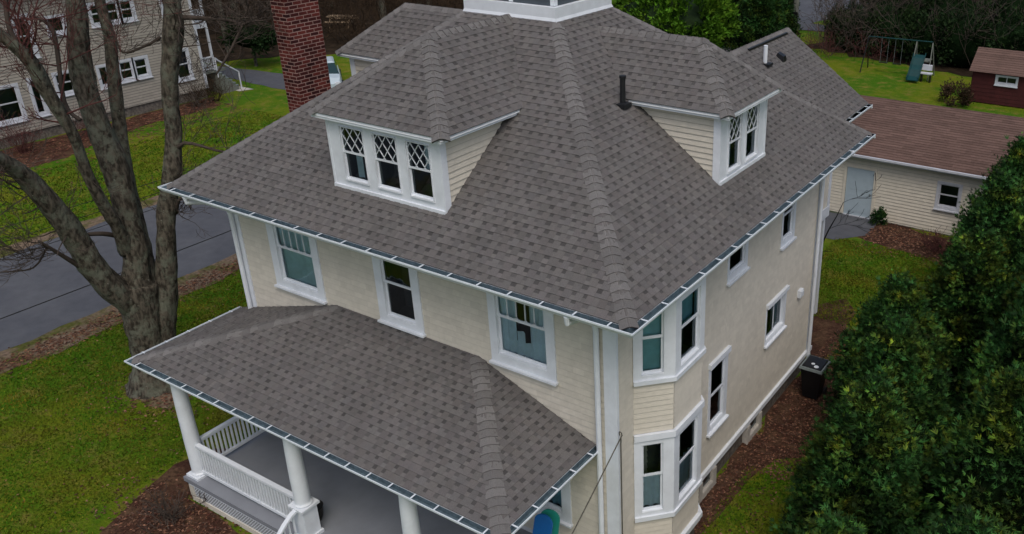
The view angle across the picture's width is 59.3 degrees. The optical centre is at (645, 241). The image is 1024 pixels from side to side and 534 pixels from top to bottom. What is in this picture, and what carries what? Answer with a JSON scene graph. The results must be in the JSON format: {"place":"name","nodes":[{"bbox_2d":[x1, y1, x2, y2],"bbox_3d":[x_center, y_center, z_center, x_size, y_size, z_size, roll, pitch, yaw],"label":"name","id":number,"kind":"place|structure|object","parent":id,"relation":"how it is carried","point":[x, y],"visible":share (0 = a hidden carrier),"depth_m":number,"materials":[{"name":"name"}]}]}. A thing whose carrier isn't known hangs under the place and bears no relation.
{"place":"outdoors","nodes":[
{"label":"outdoors","id":0,"kind":"place"},
{"bbox_2d":[4,192,159,241],"bbox_3d":[-12.390,-2.393,26.480,0.017,0.503,42.000,14,28,28],"label":"overhead wire","id":1,"kind":"object","parent":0,"point":[81,217],"visible":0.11,"depth_m":23.12,"materials":[{"name":"black"}]},
{"bbox_2d":[0,171,188,228],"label":"overhead wire","id":2,"kind":"object","parent":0,"point":[82,203],"visible":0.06,"depth_m":22.98,"materials":[{"name":"black"}]},
{"bbox_2d":[0,230,230,318],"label":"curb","id":3,"kind":"object","parent":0,"point":[90,284],"visible":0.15,"depth_m":21.28,"materials":[{"name":"grey"}]},
{"bbox_2d":[0,110,282,247],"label":"grass","id":4,"kind":"structure","parent":0,"point":[268,121],"depth_m":36.88,"materials":[{"name":"plant"}]},
{"bbox_2d":[219,66,285,89],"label":"driveway","id":5,"kind":"structure","parent":0,"point":[271,79],"depth_m":51.06,"materials":[{"name":"asphalt"}]},
{"bbox_2d":[327,56,343,87],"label":"parked car","id":6,"kind":"object","parent":5,"relation":"on","point":[335,75],"visible":0.3,"depth_m":48.04,"materials":[{"name":"silver metal"}]},
{"bbox_2d":[317,499,322,520],"bbox_3d":[-6.350,5.206,16.994,0.360,0.330,0.360,14,28,28],"label":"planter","id":7,"kind":"object","parent":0,"point":[320,508],"visible":0.31,"depth_m":16.96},
{"bbox_2d":[192,0,463,62],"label":"woodland floor","id":8,"kind":"structure","parent":0,"point":[332,45],"depth_m":60.36,"materials":[{"name":"soil"}]},
{"bbox_2d":[205,0,230,52],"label":"bare tree","id":9,"kind":"object","parent":8,"relation":"on","point":[223,29],"visible":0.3,"depth_m":56.32,"materials":[{"name":"brown wood"}]},
{"bbox_2d":[191,0,463,42],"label":"brushwood","id":10,"kind":"object","parent":8,"relation":"on","point":[445,3],"visible":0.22,"depth_m":62.18,"materials":[{"name":"plant"}]},
{"bbox_2d":[325,15,358,27],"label":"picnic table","id":11,"kind":"object","parent":8,"relation":"on","point":[334,19],"visible":0.41,"depth_m":64.34,"materials":[{"name":"brown wood"}]},
{"bbox_2d":[379,0,386,16],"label":"bare tree","id":12,"kind":"object","parent":8,"relation":"on","point":[382,6],"visible":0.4,"depth_m":61.98,"materials":[{"name":"brown wood"}]},
{"bbox_2d":[0,46,731,350],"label":"road","id":13,"kind":"structure","parent":0,"point":[45,280],"depth_m":28.07,"materials":[{"name":"asphalt"}]},
{"bbox_2d":[0,30,1023,533],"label":"lawn","id":14,"kind":"structure","parent":0,"point":[876,78],"depth_m":22.92,"materials":[{"name":"plant"}]},
{"bbox_2d":[0,195,179,257],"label":"verge","id":15,"kind":"structure","parent":14,"relation":"on","point":[88,223],"depth_m":31.30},
{"bbox_2d":[1,96,217,172],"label":"neighbour bed","id":16,"kind":"object","parent":14,"relation":"on","point":[69,152],"visible":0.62,"depth_m":39.95,"materials":[{"name":"soil"}]},
{"bbox_2d":[0,107,54,154],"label":"bare bush","id":17,"kind":"object","parent":16,"relation":"on","point":[24,142],"visible":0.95,"depth_m":38.58,"materials":[{"name":"plant"}]},
{"bbox_2d":[54,102,111,137],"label":"bare bush","id":18,"kind":"object","parent":16,"relation":"on","point":[83,124],"visible":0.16,"depth_m":40.56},
{"bbox_2d":[3,99,275,182],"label":"fallen leaves","id":19,"kind":"object","parent":16,"relation":"on","point":[149,116],"visible":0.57,"depth_m":41.63,"materials":[{"name":"plant"}]},
{"bbox_2d":[179,67,215,108],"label":"bare bush","id":20,"kind":"object","parent":16,"relation":"on","point":[198,94],"visible":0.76,"depth_m":45.37,"materials":[{"name":"plant"}]},
{"bbox_2d":[189,71,231,101],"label":"bare bush","id":21,"kind":"object","parent":16,"relation":"on","point":[216,86],"visible":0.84,"depth_m":46.33,"materials":[{"name":"plant"}]},
{"bbox_2d":[0,254,238,373],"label":"road verge","id":22,"kind":"structure","parent":14,"relation":"on","point":[80,323],"depth_m":25.00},
{"bbox_2d":[0,259,239,376],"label":"fallen leaves","id":23,"kind":"object","parent":22,"relation":"on","point":[60,338],"visible":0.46,"depth_m":24.68,"materials":[{"name":"plant"}]},
{"bbox_2d":[0,0,241,149],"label":"house","id":24,"kind":"structure","parent":14,"relation":"on","point":[143,95],"depth_m":42.52,"materials":[{"name":"beige"}]},
{"bbox_2d":[0,83,29,126],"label":"window","id":25,"kind":"structure","parent":24,"relation":"in","point":[11,100],"depth_m":39.44,"materials":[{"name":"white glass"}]},
{"bbox_2d":[11,13,41,58],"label":"window","id":26,"kind":"structure","parent":24,"relation":"in","point":[35,48],"depth_m":39.37,"materials":[{"name":"white glass"}]},
{"bbox_2d":[26,77,51,117],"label":"window","id":27,"kind":"structure","parent":24,"relation":"in","point":[45,111],"depth_m":40.34,"materials":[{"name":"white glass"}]},
{"bbox_2d":[44,13,66,37],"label":"window","id":28,"kind":"structure","parent":24,"relation":"in","point":[62,26],"depth_m":40.34,"materials":[{"name":"white glass"}]},
{"bbox_2d":[51,70,74,97],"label":"window","id":29,"kind":"structure","parent":24,"relation":"in","point":[68,88],"depth_m":41.09,"materials":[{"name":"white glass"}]},
{"bbox_2d":[86,2,100,28],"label":"window","id":30,"kind":"structure","parent":24,"relation":"in","point":[93,12],"depth_m":41.50,"materials":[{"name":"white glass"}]},
{"bbox_2d":[95,64,107,89],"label":"window","id":31,"kind":"structure","parent":24,"relation":"in","point":[99,72],"depth_m":42.37,"materials":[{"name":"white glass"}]},
{"bbox_2d":[105,0,123,24],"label":"window","id":32,"kind":"structure","parent":24,"relation":"in","point":[110,7],"depth_m":42.31,"materials":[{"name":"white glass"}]},
{"bbox_2d":[116,0,138,23],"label":"window","id":33,"kind":"structure","parent":24,"relation":"in","point":[131,18],"depth_m":42.85,"materials":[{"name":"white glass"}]},
{"bbox_2d":[119,58,137,83],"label":"window","id":34,"kind":"structure","parent":24,"relation":"in","point":[127,62],"depth_m":43.40,"materials":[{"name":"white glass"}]},
{"bbox_2d":[132,55,153,80],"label":"window","id":35,"kind":"structure","parent":24,"relation":"in","point":[141,66],"depth_m":43.99,"materials":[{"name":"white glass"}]},
{"bbox_2d":[179,47,195,82],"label":"window","id":36,"kind":"structure","parent":24,"relation":"in","point":[185,52],"depth_m":45.91,"materials":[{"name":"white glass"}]},
{"bbox_2d":[5,281,241,531],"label":"fallen leaves","id":37,"kind":"object","parent":14,"relation":"on","point":[105,432],"visible":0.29,"depth_m":20.67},
{"bbox_2d":[0,270,247,533],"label":"grass","id":38,"kind":"structure","parent":14,"relation":"on","point":[121,355],"depth_m":20.77,"materials":[{"name":"plant"}]},
{"bbox_2d":[73,373,218,431],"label":"fallen leaves","id":39,"kind":"object","parent":14,"relation":"on","point":[162,398],"visible":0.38,"depth_m":21.55,"materials":[{"name":"plant"}]},
{"bbox_2d":[49,462,259,533],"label":"fallen leaves","id":40,"kind":"object","parent":14,"relation":"on","point":[178,524],"visible":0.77,"depth_m":17.93,"materials":[{"name":"plant"}]},
{"bbox_2d":[0,0,320,399],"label":"maple tree","id":41,"kind":"object","parent":14,"relation":"on","point":[140,293],"visible":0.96,"depth_m":19.76,"materials":[{"name":"brown plant"}]},
{"bbox_2d":[140,393,190,408],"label":"tree mulch","id":42,"kind":"object","parent":14,"relation":"on","point":[161,404],"visible":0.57,"depth_m":21.67,"materials":[{"name":"soil"}]},
{"bbox_2d":[99,448,238,533],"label":"porch mulch","id":43,"kind":"object","parent":14,"relation":"on","point":[182,468],"visible":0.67,"depth_m":18.09,"materials":[{"name":"soil"}]},
{"bbox_2d":[136,483,207,533],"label":"bare bush","id":44,"kind":"object","parent":43,"relation":"on","point":[165,515],"visible":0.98,"depth_m":17.77,"materials":[{"name":"brown plant"}]},
{"bbox_2d":[217,15,277,66],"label":"tree","id":45,"kind":"object","parent":14,"relation":"on","point":[258,44],"visible":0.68,"depth_m":52.30,"materials":[{"name":"green plant"}]},
{"bbox_2d":[124,0,875,533],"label":"house","id":46,"kind":"structure","parent":14,"relation":"on","point":[512,266],"depth_m":15.82,"materials":[{"name":"beige"}]},
{"bbox_2d":[265,223,327,304],"bbox_3d":[-6.881,0.208,17.773,1.520,1.740,0.545,14,28,28],"label":"window","id":47,"kind":"structure","parent":46,"relation":"in","point":[295,256],"depth_m":17.80,"materials":[{"name":"white paint"}]},
{"bbox_2d":[338,125,369,185],"bbox_3d":[-5.018,-1.604,15.829,0.590,1.020,0.535,14,28,28],"label":"dormer window","id":48,"kind":"structure","parent":46,"relation":"in","point":[351,139],"depth_m":15.85,"materials":[{"name":"white paint"}]},
{"bbox_2d":[370,132,402,193],"bbox_3d":[-4.331,-1.432,15.447,0.580,1.020,0.535,14,28,28],"label":"dormer window","id":49,"kind":"structure","parent":46,"relation":"in","point":[385,153],"depth_m":15.50,"materials":[{"name":"white paint"}]},
{"bbox_2d":[371,257,425,337],"bbox_3d":[-4.455,0.792,16.416,1.180,1.690,0.545,14,28,28],"label":"window","id":50,"kind":"structure","parent":46,"relation":"in","point":[397,286],"depth_m":16.57,"materials":[{"name":"white paint"}]},
{"bbox_2d":[404,140,434,202],"bbox_3d":[-3.669,-1.266,15.080,0.550,1.020,0.535,14,28,28],"label":"dormer window","id":51,"kind":"structure","parent":46,"relation":"in","point":[418,160],"depth_m":15.08,"materials":[{"name":"white paint"}]},
{"bbox_2d":[486,293,558,386],"bbox_3d":[-1.990,1.413,15.051,1.450,1.700,0.545,14,28,28],"label":"window","id":52,"kind":"structure","parent":46,"relation":"in","point":[522,337],"depth_m":15.10,"materials":[{"name":"white paint"}]},
{"bbox_2d":[532,513,552,533],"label":"adirondack chair","id":53,"kind":"object","parent":46,"relation":"on","point":[543,523],"visible":1,"depth_m":15.55,"materials":[{"name":"blue plastic"}]},
{"bbox_2d":[541,509,559,533],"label":"adirondack chair","id":54,"kind":"object","parent":46,"relation":"on","point":[553,515],"visible":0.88,"depth_m":15.62,"materials":[{"name":"green plastic"}]},
{"bbox_2d":[536,481,572,528],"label":"window","id":55,"kind":"structure","parent":46,"relation":"in","point":[560,502],"depth_m":16.06,"materials":[{"name":"white paint"}]},
{"bbox_2d":[572,431,622,533],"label":"service cable","id":56,"kind":"object","parent":46,"relation":"attached to","point":[620,440],"visible":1,"depth_m":14.44,"materials":[{"name":"grey plastic"}]},
{"bbox_2d":[641,442,663,513],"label":"bay window","id":57,"kind":"structure","parent":46,"relation":"in","point":[653,480],"depth_m":15.83,"materials":[{"name":"white paint"}]},
{"bbox_2d":[641,311,664,376],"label":"bay window","id":58,"kind":"structure","parent":46,"relation":"in","point":[653,335],"depth_m":14.62,"materials":[{"name":"glass"}]},
{"bbox_2d":[673,416,697,501],"bbox_3d":[0.634,3.918,16.157,0.335,1.510,0.680,14,28,28],"label":"bay window","id":59,"kind":"structure","parent":46,"relation":"in","point":[688,438],"depth_m":16.39,"materials":[{"name":"white paint"}]},
{"bbox_2d":[681,285,700,366],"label":"bay window","id":60,"kind":"structure","parent":46,"relation":"in","point":[691,305],"depth_m":15.21,"materials":[{"name":"glass"}]},
{"bbox_2d":[698,465,716,503],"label":"basement window","id":61,"kind":"structure","parent":46,"relation":"in","point":[704,488],"depth_m":18.60,"materials":[{"name":"concrete"}]},
{"bbox_2d":[706,345,731,437],"bbox_3d":[1.303,3.005,18.105,0.542,1.730,0.890,14,28,28],"label":"window","id":62,"kind":"structure","parent":46,"relation":"in","point":[718,368],"depth_m":18.23,"materials":[{"name":"white paint"}]},
{"bbox_2d":[727,113,742,173],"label":"dormer window","id":63,"kind":"structure","parent":46,"relation":"in","point":[735,127],"depth_m":16.47,"materials":[{"name":"white paint"}]},
{"bbox_2d":[726,241,750,286],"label":"window","id":64,"kind":"structure","parent":46,"relation":"in","point":[737,263],"depth_m":17.67,"materials":[{"name":"white paint"}]},
{"bbox_2d":[742,411,761,444],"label":"basement window","id":65,"kind":"structure","parent":46,"relation":"in","point":[750,431],"depth_m":20.29,"materials":[{"name":"concrete"}]},
{"bbox_2d":[744,104,759,162],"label":"dormer window","id":66,"kind":"structure","parent":46,"relation":"in","point":[752,124],"depth_m":17.05,"materials":[{"name":"white paint"}]},
{"bbox_2d":[763,285,789,348],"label":"window","id":67,"kind":"structure","parent":46,"relation":"in","point":[775,325],"depth_m":20.35,"materials":[{"name":"white paint"}]},
{"bbox_2d":[780,202,796,250],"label":"window","id":68,"kind":"structure","parent":46,"relation":"in","point":[789,216],"depth_m":19.69,"materials":[{"name":"white paint"}]},
{"bbox_2d":[612,0,742,48],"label":"evergreen tree","id":69,"kind":"object","parent":14,"relation":"on","point":[707,19],"visible":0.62,"depth_m":48.91,"materials":[{"name":"green plant"}]},
{"bbox_2d":[720,0,741,47],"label":"arborvitae","id":70,"kind":"object","parent":14,"relation":"on","point":[727,39],"visible":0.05,"depth_m":57.47,"materials":[{"name":"green plant"}]},
{"bbox_2d":[723,0,787,51],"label":"arborvitae","id":71,"kind":"object","parent":14,"relation":"on","point":[758,19],"visible":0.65,"depth_m":54.34,"materials":[{"name":"green plant"}]},
{"bbox_2d":[694,298,854,533],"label":"mulch bed","id":72,"kind":"object","parent":14,"relation":"on","point":[824,329],"visible":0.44,"depth_m":20.82,"materials":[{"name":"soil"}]},
{"bbox_2d":[799,354,830,399],"bbox_3d":[4.122,3.357,21.647,0.590,0.972,0.672,14,28,28],"label":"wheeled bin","id":73,"kind":"object","parent":72,"relation":"on","point":[812,367],"visible":0.94,"depth_m":21.44,"materials":[{"name":"black plastic"}]},
{"bbox_2d":[776,0,804,36],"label":"arborvitae","id":74,"kind":"object","parent":14,"relation":"on","point":[792,24],"visible":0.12,"depth_m":58.04,"materials":[{"name":"green plant"}]},
{"bbox_2d":[793,0,798,20],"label":"utility pole","id":75,"kind":"object","parent":14,"relation":"on","point":[796,5],"visible":0.31,"depth_m":61.34,"materials":[{"name":"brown wood"}]},
{"bbox_2d":[784,503,879,533],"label":"arborvitae","id":76,"kind":"object","parent":14,"relation":"on","point":[831,522],"visible":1,"depth_m":13.08,"materials":[{"name":"green plant"}]},
{"bbox_2d":[823,173,881,251],"bbox_3d":[5.530,-0.489,26.412,2.851,4.034,1.744,14,28,28],"label":"bare bush","id":77,"kind":"object","parent":14,"relation":"on","point":[852,212],"visible":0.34,"depth_m":26.21,"materials":[{"name":"black plant"}]},
{"bbox_2d":[769,359,939,533],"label":"arborvitae","id":78,"kind":"object","parent":14,"relation":"on","point":[862,453],"visible":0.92,"depth_m":14.87,"materials":[{"name":"green plant"}]},
{"bbox_2d":[804,309,956,508],"bbox_3d":[4.895,3.513,17.568,3.640,4.639,3.309,3,25,7],"label":"arborvitae","id":79,"kind":"object","parent":14,"relation":"on","point":[900,344],"visible":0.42,"depth_m":16.93,"materials":[{"name":"green plant"}]},
{"bbox_2d":[818,267,956,428],"bbox_3d":[5.333,2.615,19.744,3.230,4.500,3.436,13,28,27],"label":"arborvitae","id":80,"kind":"object","parent":14,"relation":"on","point":[901,293],"visible":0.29,"depth_m":19.12,"materials":[{"name":"green plant"}]},
{"bbox_2d":[860,36,933,82],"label":"swing set","id":81,"kind":"object","parent":14,"relation":"on","point":[917,65],"visible":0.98,"depth_m":49.90,"materials":[{"name":"teal plastic"}]},
{"bbox_2d":[857,223,952,267],"bbox_3d":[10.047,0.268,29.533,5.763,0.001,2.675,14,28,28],"label":"mulch bed","id":82,"kind":"object","parent":14,"relation":"on","point":[906,230],"visible":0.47,"depth_m":30.26,"materials":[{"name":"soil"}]},
{"bbox_2d":[868,206,887,225],"bbox_3d":[8.268,-0.909,31.312,0.716,0.816,0.789,14,28,28],"label":"bush","id":83,"kind":"object","parent":82,"relation":"on","point":[880,214],"visible":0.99,"depth_m":31.22,"materials":[{"name":"green plant"}]},
{"bbox_2d":[913,226,949,253],"bbox_3d":[9.472,0.017,29.035,1.582,0.913,1.509,-20,31,-37],"label":"bare bush","id":84,"kind":"object","parent":82,"relation":"on","point":[937,244],"visible":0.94,"depth_m":29.20,"materials":[{"name":"plant"}]},
{"bbox_2d":[829,95,1023,235],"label":"garage","id":85,"kind":"structure","parent":14,"relation":"on","point":[930,164],"depth_m":30.84,"materials":[{"name":"yellow"}]},
{"bbox_2d":[840,163,877,218],"bbox_3d":[7.632,-1.787,31.676,1.200,1.950,0.100,14,28,28],"label":"door","id":86,"kind":"structure","parent":85,"relation":"in","point":[863,176],"depth_m":31.66,"materials":[{"name":"white paint"}]},
{"bbox_2d":[933,181,962,213],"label":"window","id":87,"kind":"structure","parent":85,"relation":"in","point":[948,195],"depth_m":30.21,"materials":[{"name":"white glass"}]},
{"bbox_2d":[895,502,1016,533],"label":"arborvitae","id":88,"kind":"object","parent":14,"relation":"on","point":[970,522],"visible":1,"depth_m":12.49,"materials":[{"name":"green plant"}]},
{"bbox_2d":[937,76,975,107],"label":"bush","id":89,"kind":"object","parent":14,"relation":"on","point":[964,97],"visible":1,"depth_m":45.03,"materials":[{"name":"brown plant"}]},
{"bbox_2d":[914,359,1023,533],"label":"arborvitae","id":90,"kind":"object","parent":14,"relation":"on","point":[981,468],"visible":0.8,"depth_m":14.60,"materials":[{"name":"green plant"}]},
{"bbox_2d":[921,217,1019,415],"bbox_3d":[7.823,1.755,21.178,3.366,4.931,3.138,-16,29,-31],"label":"arborvitae","id":91,"kind":"object","parent":14,"relation":"on","point":[973,277],"visible":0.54,"depth_m":20.47,"materials":[{"name":"green plant"}]},
{"bbox_2d":[927,169,1023,302],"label":"arborvitae","id":92,"kind":"object","parent":14,"relation":"on","point":[1001,201],"visible":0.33,"depth_m":22.22,"materials":[{"name":"green plant"}]},
{"bbox_2d":[939,131,1023,260],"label":"arborvitae","id":93,"kind":"object","parent":14,"relation":"on","point":[1014,166],"visible":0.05,"depth_m":24.42,"materials":[{"name":"green plant"}]},
{"bbox_2d":[941,275,1023,448],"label":"arborvitae","id":94,"kind":"object","parent":14,"relation":"on","point":[997,355],"visible":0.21,"depth_m":17.18,"materials":[{"name":"green plant"}]},
{"bbox_2d":[969,47,1023,107],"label":"garden shed","id":95,"kind":"structure","parent":14,"relation":"on","point":[997,76],"depth_m":45.04,"materials":[{"name":"red wood"}]},
{"bbox_2d":[994,75,1018,87],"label":"window","id":96,"kind":"structure","parent":95,"relation":"in","point":[1000,80],"depth_m":44.80,"materials":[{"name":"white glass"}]},
{"bbox_2d":[970,258,1023,400],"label":"arborvitae","id":97,"kind":"object","parent":14,"relation":"on","point":[1018,287],"visible":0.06,"depth_m":19.65,"materials":[{"name":"green plant"}]},
{"bbox_2d":[697,237,944,533],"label":"grass","id":98,"kind":"structure","parent":0,"point":[840,269],"depth_m":26.95,"materials":[{"name":"plant"}]},
{"bbox_2d":[798,0,860,30],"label":"cross street","id":99,"kind":"structure","parent":0,"point":[806,7],"depth_m":69.30,"materials":[{"name":"asphalt"}]},
{"bbox_2d":[824,212,876,239],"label":"path","id":100,"kind":"structure","parent":0,"point":[841,231],"depth_m":31.28,"materials":[{"name":"concrete"}]},
{"bbox_2d":[807,42,972,76],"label":"mulch bed","id":101,"kind":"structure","parent":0,"point":[956,70],"depth_m":54.50,"materials":[{"name":"soil"}]},
{"bbox_2d":[823,0,865,43],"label":"evergreen shrub","id":102,"kind":"object","parent":101,"relation":"on","point":[834,19],"visible":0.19,"depth_m":58.17,"materials":[{"name":"green plant"}]},
{"bbox_2d":[828,5,889,54],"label":"evergreen shrub","id":103,"kind":"object","parent":101,"relation":"on","point":[850,28],"visible":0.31,"depth_m":56.27,"materials":[{"name":"green plant"}]},
{"bbox_2d":[861,0,921,55],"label":"evergreen shrub","id":104,"kind":"object","parent":101,"relation":"on","point":[881,25],"visible":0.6,"depth_m":54.55,"materials":[{"name":"green plant"}]},
{"bbox_2d":[860,0,931,13],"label":"evergreen shrub","id":105,"kind":"object","parent":101,"relation":"on","point":[895,1],"visible":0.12,"depth_m":57.32,"materials":[{"name":"green plant"}]},
{"bbox_2d":[795,0,1023,67],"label":"scrub","id":106,"kind":"object","parent":101,"relation":"on","point":[825,15],"visible":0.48,"depth_m":54.41,"materials":[{"name":"green plant"}]},
{"bbox_2d":[889,8,954,64],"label":"evergreen shrub","id":107,"kind":"object","parent":101,"relation":"on","point":[923,48],"visible":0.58,"depth_m":53.12,"materials":[{"name":"green plant"}]},
{"bbox_2d":[919,0,995,22],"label":"evergreen shrub","id":108,"kind":"object","parent":101,"relation":"on","point":[942,4],"visible":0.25,"depth_m":55.15,"materials":[{"name":"green plant"}]},
{"bbox_2d":[928,2,1001,67],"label":"evergreen shrub","id":109,"kind":"object","parent":101,"relation":"on","point":[954,52],"visible":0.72,"depth_m":51.65,"materials":[{"name":"green plant"}]},
{"bbox_2d":[972,0,1023,25],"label":"evergreen shrub","id":110,"kind":"object","parent":101,"relation":"on","point":[1009,8],"visible":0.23,"depth_m":53.87,"materials":[{"name":"green plant"}]},
{"bbox_2d":[976,4,1023,50],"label":"evergreen shrub","id":111,"kind":"object","parent":101,"relation":"on","point":[1013,39],"visible":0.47,"depth_m":50.14,"materials":[{"name":"green plant"}]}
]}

